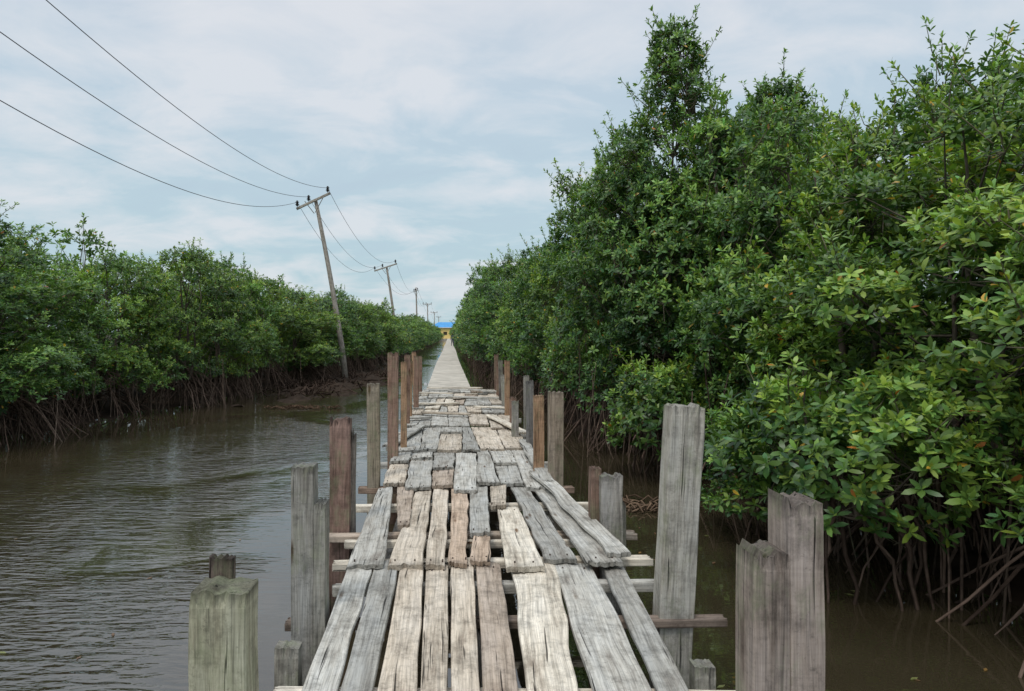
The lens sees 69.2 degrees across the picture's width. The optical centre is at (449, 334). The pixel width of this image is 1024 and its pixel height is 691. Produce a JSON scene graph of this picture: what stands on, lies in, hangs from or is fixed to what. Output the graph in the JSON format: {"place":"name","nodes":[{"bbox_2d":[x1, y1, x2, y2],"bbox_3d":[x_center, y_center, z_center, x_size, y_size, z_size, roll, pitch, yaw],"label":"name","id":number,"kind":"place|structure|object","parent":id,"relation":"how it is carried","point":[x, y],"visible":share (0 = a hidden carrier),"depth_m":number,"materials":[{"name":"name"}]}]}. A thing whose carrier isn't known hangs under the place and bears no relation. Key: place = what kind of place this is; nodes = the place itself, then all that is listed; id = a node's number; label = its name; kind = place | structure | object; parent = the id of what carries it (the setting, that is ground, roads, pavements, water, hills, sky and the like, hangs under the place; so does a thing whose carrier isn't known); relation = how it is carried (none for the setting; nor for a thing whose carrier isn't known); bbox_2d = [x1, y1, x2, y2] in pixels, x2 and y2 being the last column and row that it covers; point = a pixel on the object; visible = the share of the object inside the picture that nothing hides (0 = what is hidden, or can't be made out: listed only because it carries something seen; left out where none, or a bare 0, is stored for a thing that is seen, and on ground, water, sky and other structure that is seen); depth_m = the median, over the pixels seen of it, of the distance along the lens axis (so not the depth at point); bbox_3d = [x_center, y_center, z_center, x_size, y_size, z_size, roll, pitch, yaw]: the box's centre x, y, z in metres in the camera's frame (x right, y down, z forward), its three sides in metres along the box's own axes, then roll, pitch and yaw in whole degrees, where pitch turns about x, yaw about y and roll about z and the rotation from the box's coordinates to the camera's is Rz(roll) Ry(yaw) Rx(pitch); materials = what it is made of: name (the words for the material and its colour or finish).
{"place":"outdoors","nodes":[
{"label":"outdoors","id":0,"kind":"place"},
{"bbox_2d":[0,335,429,435],"bbox_3d":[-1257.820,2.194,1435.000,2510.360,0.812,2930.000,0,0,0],"label":"mud bank","id":1,"kind":"structure","parent":0,"point":[105,413],"depth_m":24.08,"materials":[{"name":"brown soil"}]},
{"bbox_2d":[0,340,14,349],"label":"mangrove tree","id":2,"kind":"object","parent":1,"relation":"on","point":[8,345],"visible":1,"depth_m":14.47,"materials":[{"name":"green plant"}]},
{"bbox_2d":[0,199,106,449],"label":"mangrove tree","id":3,"kind":"object","parent":1,"relation":"on","point":[37,385],"visible":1,"depth_m":16.23,"materials":[{"name":"green plant"}]},
{"bbox_2d":[0,243,126,433],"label":"mangrove tree","id":4,"kind":"object","parent":1,"relation":"on","point":[89,341],"visible":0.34,"depth_m":19.31,"materials":[{"name":"green plant"}]},
{"bbox_2d":[20,240,176,418],"bbox_3d":[-10.185,0.018,21.602,4.151,5.495,4.158,0,0,-20],"label":"mangrove tree","id":5,"kind":"object","parent":1,"relation":"on","point":[136,369],"visible":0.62,"depth_m":21.66,"materials":[{"name":"green plant"}]},
{"bbox_2d":[113,237,248,410],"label":"mangrove tree","id":6,"kind":"object","parent":1,"relation":"on","point":[180,349],"visible":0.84,"depth_m":24.04,"materials":[{"name":"green plant"}]},
{"bbox_2d":[164,262,277,400],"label":"mangrove tree","id":7,"kind":"object","parent":1,"relation":"on","point":[244,350],"visible":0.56,"depth_m":27.14,"materials":[{"name":"green plant"}]},
{"bbox_2d":[176,250,288,392],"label":"mangrove tree","id":8,"kind":"object","parent":1,"relation":"on","point":[254,291],"visible":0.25,"depth_m":30.11,"materials":[{"name":"green plant"}]},
{"bbox_2d":[222,268,305,388],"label":"mangrove tree","id":9,"kind":"object","parent":1,"relation":"on","point":[282,334],"visible":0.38,"depth_m":32.87,"materials":[{"name":"green plant"}]},
{"bbox_2d":[251,285,348,382],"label":"mangrove tree","id":10,"kind":"object","parent":1,"relation":"on","point":[307,357],"visible":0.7,"depth_m":35.01,"materials":[{"name":"green plant"}]},
{"bbox_2d":[231,368,400,406],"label":"mud flat","id":11,"kind":"structure","parent":1,"relation":"on","point":[296,397],"depth_m":31.60,"materials":[{"name":"brown soil"}]},
{"bbox_2d":[243,368,387,397],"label":"root stubs","id":12,"kind":"object","parent":11,"relation":"on","point":[306,384],"visible":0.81,"depth_m":32.01,"materials":[{"name":"brown plant"}]},
{"bbox_2d":[295,186,347,377],"bbox_3d":[-6.710,-2.518,38.908,2.832,10.568,0.401,0,0,-2],"label":"utility pole","id":13,"kind":"object","parent":11,"relation":"on","point":[335,307],"visible":0.98,"depth_m":38.89,"materials":[{"name":"grey wood"}]},
{"bbox_2d":[0,0,440,318],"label":"power lines","id":14,"kind":"object","parent":13,"relation":"hanging from","point":[170,144],"visible":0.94,"depth_m":18.61,"materials":[{"name":"metal"}]},
{"bbox_2d":[272,290,362,375],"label":"mangrove tree","id":15,"kind":"object","parent":1,"relation":"on","point":[344,329],"visible":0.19,"depth_m":41.36,"materials":[{"name":"green plant"}]},
{"bbox_2d":[275,292,359,379],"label":"mangrove tree","id":16,"kind":"object","parent":1,"relation":"on","point":[322,304],"visible":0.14,"depth_m":38.17,"materials":[{"name":"green plant"}]},
{"bbox_2d":[316,284,373,373],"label":"mangrove tree","id":17,"kind":"object","parent":1,"relation":"on","point":[352,319],"visible":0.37,"depth_m":44.25,"materials":[{"name":"green plant"}]},
{"bbox_2d":[328,301,386,370],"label":"mangrove tree","id":18,"kind":"object","parent":1,"relation":"on","point":[362,355],"visible":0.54,"depth_m":47.82,"materials":[{"name":"green plant"}]},
{"bbox_2d":[331,294,384,368],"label":"mangrove tree","id":19,"kind":"object","parent":1,"relation":"on","point":[375,317],"visible":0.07,"depth_m":50.79,"materials":[{"name":"green plant"}]},
{"bbox_2d":[340,295,387,366],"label":"mangrove tree","id":20,"kind":"object","parent":1,"relation":"on","point":[385,340],"visible":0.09,"depth_m":53.83,"materials":[{"name":"green plant"}]},
{"bbox_2d":[357,301,405,364],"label":"mangrove tree","id":21,"kind":"object","parent":1,"relation":"on","point":[389,330],"visible":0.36,"depth_m":57.48,"materials":[{"name":"green plant"}]},
{"bbox_2d":[374,260,399,358],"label":"utility pole","id":22,"kind":"object","parent":1,"relation":"on","point":[390,291],"visible":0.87,"depth_m":69.90,"materials":[{"name":"grey wood"}]},
{"bbox_2d":[413,287,417,320],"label":"utility pole","id":23,"kind":"object","parent":1,"relation":"on","point":[416,289],"visible":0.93,"depth_m":114.89,"materials":[{"name":"grey wood"}]},
{"bbox_2d":[0,15,1023,518],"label":"mangrove thicket","id":24,"kind":"object","parent":1,"relation":"on","point":[420,333],"visible":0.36,"depth_m":20.78,"materials":[{"name":"green plant"}]},
{"bbox_2d":[0,341,1023,690],"bbox_3d":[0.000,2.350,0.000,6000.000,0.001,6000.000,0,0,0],"label":"water","id":25,"kind":"structure","parent":0,"point":[102,523],"depth_m":7.81,"materials":[{"name":"brown liquid"}]},
{"bbox_2d":[188,553,258,690],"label":"wooden post","id":26,"kind":"object","parent":25,"relation":"in","point":[223,635],"visible":1,"depth_m":2.52,"materials":[{"name":"grey wood"}]},
{"bbox_2d":[274,640,301,689],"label":"wooden post","id":27,"kind":"object","parent":25,"relation":"in","point":[287,663],"visible":0.88,"depth_m":3.61,"materials":[{"name":"grey wood"}]},
{"bbox_2d":[262,404,341,408],"bbox_3d":[-4.658,2.291,23.548,2.610,0.103,1.088,0,0,0],"label":"floating debris","id":28,"kind":"object","parent":25,"relation":"on","point":[300,406],"visible":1,"depth_m":23.41,"materials":[{"name":"brown plant"}]},
{"bbox_2d":[291,462,328,685],"bbox_3d":[-0.790,1.845,4.202,0.201,2.210,0.157,0,0,0],"label":"wooden post","id":29,"kind":"object","parent":25,"relation":"in","point":[309,564],"visible":0.81,"depth_m":4.13,"materials":[{"name":"grey wood"}]},
{"bbox_2d":[329,416,356,616],"bbox_3d":[-0.883,1.815,6.115,0.210,2.271,0.184,0,0,0],"label":"wooden post","id":30,"kind":"object","parent":25,"relation":"in","point":[342,496],"visible":0.48,"depth_m":6.03,"materials":[{"name":"brown wood"}]},
{"bbox_2d":[367,383,380,513],"bbox_3d":[-0.800,1.733,7.801,0.135,2.435,0.127,0,0,0],"label":"wooden post","id":31,"kind":"object","parent":25,"relation":"in","point":[373,437],"visible":0.52,"depth_m":7.74,"materials":[{"name":"grey wood"}]},
{"bbox_2d":[387,352,398,523],"bbox_3d":[-0.700,1.583,9.200,0.135,2.734,0.124,0,0,0],"label":"wooden post","id":32,"kind":"object","parent":25,"relation":"in","point":[393,409],"visible":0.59,"depth_m":9.14,"materials":[{"name":"brown wood"}]},
{"bbox_2d":[401,361,406,479],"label":"wooden post","id":33,"kind":"object","parent":25,"relation":"in","point":[404,404],"visible":0.43,"depth_m":9.86,"materials":[{"name":"brown wood"}]},
{"bbox_2d":[404,355,410,473],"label":"wooden post","id":34,"kind":"object","parent":25,"relation":"in","point":[407,358],"visible":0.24,"depth_m":12.46,"materials":[{"name":"brown wood"}]},
{"bbox_2d":[410,361,412,461],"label":"wooden post","id":35,"kind":"object","parent":25,"relation":"in","point":[411,377],"visible":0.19,"depth_m":13.56,"materials":[{"name":"brown wood"}]},
{"bbox_2d":[411,352,415,402],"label":"wooden post","id":36,"kind":"object","parent":25,"relation":"in","point":[413,354],"visible":0.2,"depth_m":16.55,"materials":[{"name":"brown wood"}]},
{"bbox_2d":[414,356,418,407],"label":"wooden post","id":37,"kind":"object","parent":25,"relation":"in","point":[416,382],"visible":0.41,"depth_m":15.15,"materials":[{"name":"brown wood"}]},
{"bbox_2d":[419,356,421,393],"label":"wooden post","id":38,"kind":"object","parent":25,"relation":"in","point":[420,373],"visible":0.35,"depth_m":20.26,"materials":[{"name":"brown wood"}]},
{"bbox_2d":[427,339,471,418],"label":"wooden boardwalk","id":39,"kind":"structure","parent":25,"relation":"in","point":[448,371],"depth_m":29.96,"materials":[{"name":"weathered wood"}]},
{"bbox_2d":[0,527,986,687],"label":"floating leaves","id":40,"kind":"object","parent":25,"relation":"on","point":[912,678],"visible":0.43,"depth_m":5.40,"materials":[{"name":"green plant"}]},
{"bbox_2d":[494,354,497,389],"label":"wooden post","id":41,"kind":"object","parent":25,"relation":"in","point":[495,360],"visible":0.18,"depth_m":19.95,"materials":[{"name":"brown wood"}]},
{"bbox_2d":[496,364,498,395],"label":"wooden post","id":42,"kind":"object","parent":25,"relation":"in","point":[497,386],"visible":0.21,"depth_m":18.36,"materials":[{"name":"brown wood"}]},
{"bbox_2d":[498,360,502,400],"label":"wooden post","id":43,"kind":"object","parent":25,"relation":"in","point":[500,367],"visible":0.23,"depth_m":16.95,"materials":[{"name":"grey wood"}]},
{"bbox_2d":[500,375,504,425],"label":"wooden post","id":44,"kind":"object","parent":25,"relation":"in","point":[502,391],"visible":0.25,"depth_m":15.36,"materials":[{"name":"grey wood"}]},
{"bbox_2d":[273,387,735,690],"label":"wooden boardwalk","id":45,"kind":"structure","parent":25,"relation":"in","point":[479,622],"depth_m":4.66,"materials":[{"name":"grey wood"}]},
{"bbox_2d":[504,360,509,414],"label":"wooden post","id":46,"kind":"object","parent":25,"relation":"in","point":[507,385],"visible":0.47,"depth_m":13.96,"materials":[{"name":"brown wood"}]},
{"bbox_2d":[509,397,515,422],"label":"wooden post","id":47,"kind":"object","parent":25,"relation":"in","point":[511,400],"visible":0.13,"depth_m":12.26,"materials":[{"name":"grey wood"}]},
{"bbox_2d":[511,400,518,436],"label":"wooden post","id":48,"kind":"object","parent":25,"relation":"in","point":[515,421],"visible":0.29,"depth_m":10.95,"materials":[{"name":"grey wood"}]},
{"bbox_2d":[523,375,528,438],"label":"wooden post","id":49,"kind":"object","parent":25,"relation":"in","point":[525,378],"visible":0.25,"depth_m":13.36,"materials":[{"name":"grey wood"}]},
{"bbox_2d":[525,380,533,447],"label":"wooden post","id":50,"kind":"object","parent":25,"relation":"in","point":[529,393],"visible":0.25,"depth_m":9.95,"materials":[{"name":"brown wood"}]},
{"bbox_2d":[533,395,543,549],"bbox_3d":[0.980,1.808,8.098,0.114,2.284,0.117,0,0,0],"label":"wooden post","id":51,"kind":"object","parent":25,"relation":"in","point":[538,431],"visible":0.41,"depth_m":8.04,"materials":[{"name":"brown wood"}]},
{"bbox_2d":[548,391,563,529],"bbox_3d":[1.119,1.776,7.801,0.164,2.349,0.144,0,0,0],"label":"wooden post","id":52,"kind":"object","parent":25,"relation":"in","point":[555,435],"visible":0.34,"depth_m":7.73,"materials":[{"name":"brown wood"}]},
{"bbox_2d":[588,466,625,630],"bbox_3d":[1.257,1.999,5.809,0.291,1.902,0.226,0,0,0],"label":"wooden post","id":53,"kind":"object","parent":25,"relation":"in","point":[606,507],"visible":0.29,"depth_m":5.70,"materials":[{"name":"grey wood"}]},
{"bbox_2d":[623,494,703,513],"bbox_3d":[2.657,2.289,10.086,1.582,0.106,1.016,0,0,0],"label":"floating debris","id":54,"kind":"object","parent":25,"relation":"on","point":[640,504],"visible":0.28,"depth_m":9.97,"materials":[{"name":"brown plant"}]},
{"bbox_2d":[649,402,704,688],"bbox_3d":[1.301,1.679,4.300,0.334,2.552,0.164,0,0,0],"label":"wooden post","id":55,"kind":"object","parent":25,"relation":"in","point":[682,451],"visible":0.84,"depth_m":4.22,"materials":[{"name":"grey wood"}]},
{"bbox_2d":[689,659,715,689],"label":"wooden post","id":56,"kind":"object","parent":25,"relation":"in","point":[702,674],"visible":0.93,"depth_m":3.57,"materials":[{"name":"grey wood"}]},
{"bbox_2d":[700,401,843,539],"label":"mangrove tree","id":57,"kind":"object","parent":25,"relation":"in","point":[729,485],"visible":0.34,"depth_m":8.29,"materials":[{"name":"green plant"}]},
{"bbox_2d":[735,488,824,690],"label":"wooden post","id":58,"kind":"object","parent":25,"relation":"in","point":[779,623],"visible":1,"depth_m":2.55,"materials":[{"name":"grey wood"}]},
{"bbox_2d":[0,0,1023,333],"label":"sky","id":59,"kind":"structure","parent":0,"point":[432,127],"materials":[{"name":"white"}]},
{"bbox_2d":[489,370,1023,606],"bbox_3d":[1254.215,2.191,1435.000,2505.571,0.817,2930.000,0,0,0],"label":"mud bank","id":60,"kind":"structure","parent":0,"point":[1017,588],"depth_m":7.58,"materials":[{"name":"brown soil"}]},
{"bbox_2d":[449,259,520,374],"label":"mangrove tree","id":61,"kind":"object","parent":60,"relation":"on","point":[487,320],"visible":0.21,"depth_m":43.74,"materials":[{"name":"green plant"}]},
{"bbox_2d":[462,253,547,380],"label":"mangrove tree","id":62,"kind":"object","parent":60,"relation":"on","point":[480,282],"visible":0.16,"depth_m":37.86,"materials":[{"name":"green plant"}]},
{"bbox_2d":[470,249,544,386],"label":"mangrove tree","id":63,"kind":"object","parent":60,"relation":"on","point":[487,333],"visible":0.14,"depth_m":33.85,"materials":[{"name":"green plant"}]},
{"bbox_2d":[483,244,566,393],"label":"mangrove tree","id":64,"kind":"object","parent":60,"relation":"on","point":[507,258],"visible":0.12,"depth_m":29.84,"materials":[{"name":"green plant"}]},
{"bbox_2d":[473,223,585,401],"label":"mangrove tree","id":65,"kind":"object","parent":60,"relation":"on","point":[514,291],"visible":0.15,"depth_m":26.50,"materials":[{"name":"green plant"}]},
{"bbox_2d":[497,212,635,414],"bbox_3d":[3.811,-0.817,22.806,4.625,7.058,4.279,0,0,0],"label":"mangrove tree","id":66,"kind":"object","parent":60,"relation":"on","point":[522,321],"visible":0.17,"depth_m":22.71,"materials":[{"name":"green plant"}]},
{"bbox_2d":[511,155,652,428],"bbox_3d":[3.848,-0.977,19.305,4.698,7.447,4.040,0,0,43],"label":"mangrove tree","id":67,"kind":"object","parent":60,"relation":"on","point":[547,290],"visible":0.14,"depth_m":19.13,"materials":[{"name":"green plant"}]},
{"bbox_2d":[526,117,719,452],"bbox_3d":[4.152,-1.021,16.327,4.370,7.829,4.363,0,0,-2],"label":"mangrove tree","id":68,"kind":"object","parent":60,"relation":"on","point":[571,341],"visible":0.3,"depth_m":15.86,"materials":[{"name":"green plant"}]},
{"bbox_2d":[600,345,720,472],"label":"mangrove tree","id":69,"kind":"object","parent":60,"relation":"on","point":[645,396],"visible":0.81,"depth_m":11.67,"materials":[{"name":"green plant"}]},
{"bbox_2d":[555,3,786,465],"bbox_3d":[4.370,-1.867,14.439,4.729,9.471,4.838,0,0,26],"label":"mangrove tree","id":70,"kind":"object","parent":60,"relation":"on","point":[672,86],"visible":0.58,"depth_m":13.96,"materials":[{"name":"green plant"}]},
{"bbox_2d":[623,81,870,475],"bbox_3d":[5.149,-0.840,12.937,4.326,7.340,4.030,0,0,26],"label":"mangrove tree","id":71,"kind":"object","parent":60,"relation":"on","point":[712,124],"visible":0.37,"depth_m":12.79,"materials":[{"name":"green plant"}]},
{"bbox_2d":[606,48,927,391],"bbox_3d":[6.590,-1.404,14.944,5.602,8.431,5.476,0,0,-16],"label":"mangrove tree","id":72,"kind":"object","parent":60,"relation":"on","point":[786,88],"visible":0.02,"depth_m":14.68,"materials":[{"name":"green plant"}]},
{"bbox_2d":[663,73,957,507],"bbox_3d":[5.319,-0.635,11.134,3.842,6.429,4.601,0,0,37],"label":"mangrove tree","id":73,"kind":"object","parent":60,"relation":"on","point":[736,307],"visible":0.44,"depth_m":10.73,"materials":[{"name":"green plant"}]},
{"bbox_2d":[704,342,1023,610],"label":"mangrove tree","id":74,"kind":"object","parent":60,"relation":"on","point":[825,432],"visible":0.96,"depth_m":6.30,"materials":[{"name":"green plant"}]},
{"bbox_2d":[732,79,1023,556],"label":"mangrove tree","id":75,"kind":"object","parent":60,"relation":"on","point":[861,150],"visible":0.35,"depth_m":8.75,"materials":[{"name":"green plant"}]},
{"bbox_2d":[738,45,1023,617],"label":"mangrove tree","id":76,"kind":"object","parent":60,"relation":"on","point":[828,284],"visible":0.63,"depth_m":7.21,"materials":[{"name":"green plant"}]},
{"bbox_2d":[890,31,1023,677],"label":"mangrove tree","id":77,"kind":"object","parent":60,"relation":"on","point":[952,228],"visible":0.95,"depth_m":5.87,"materials":[{"name":"green plant"}]},
{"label":"floor slab","id":78,"kind":"object","parent":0,"visible":0},
{"bbox_2d":[439,328,451,338],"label":"walls","id":79,"kind":"structure","parent":78,"relation":"on","point":[447,336],"depth_m":272.00,"materials":[{"name":"yellow paint"}]},
{"bbox_2d":[435,322,453,326],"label":"roof","id":80,"kind":"structure","parent":79,"relation":"on","point":[444,324],"depth_m":273.47,"materials":[{"name":"blue metal"}]}
]}

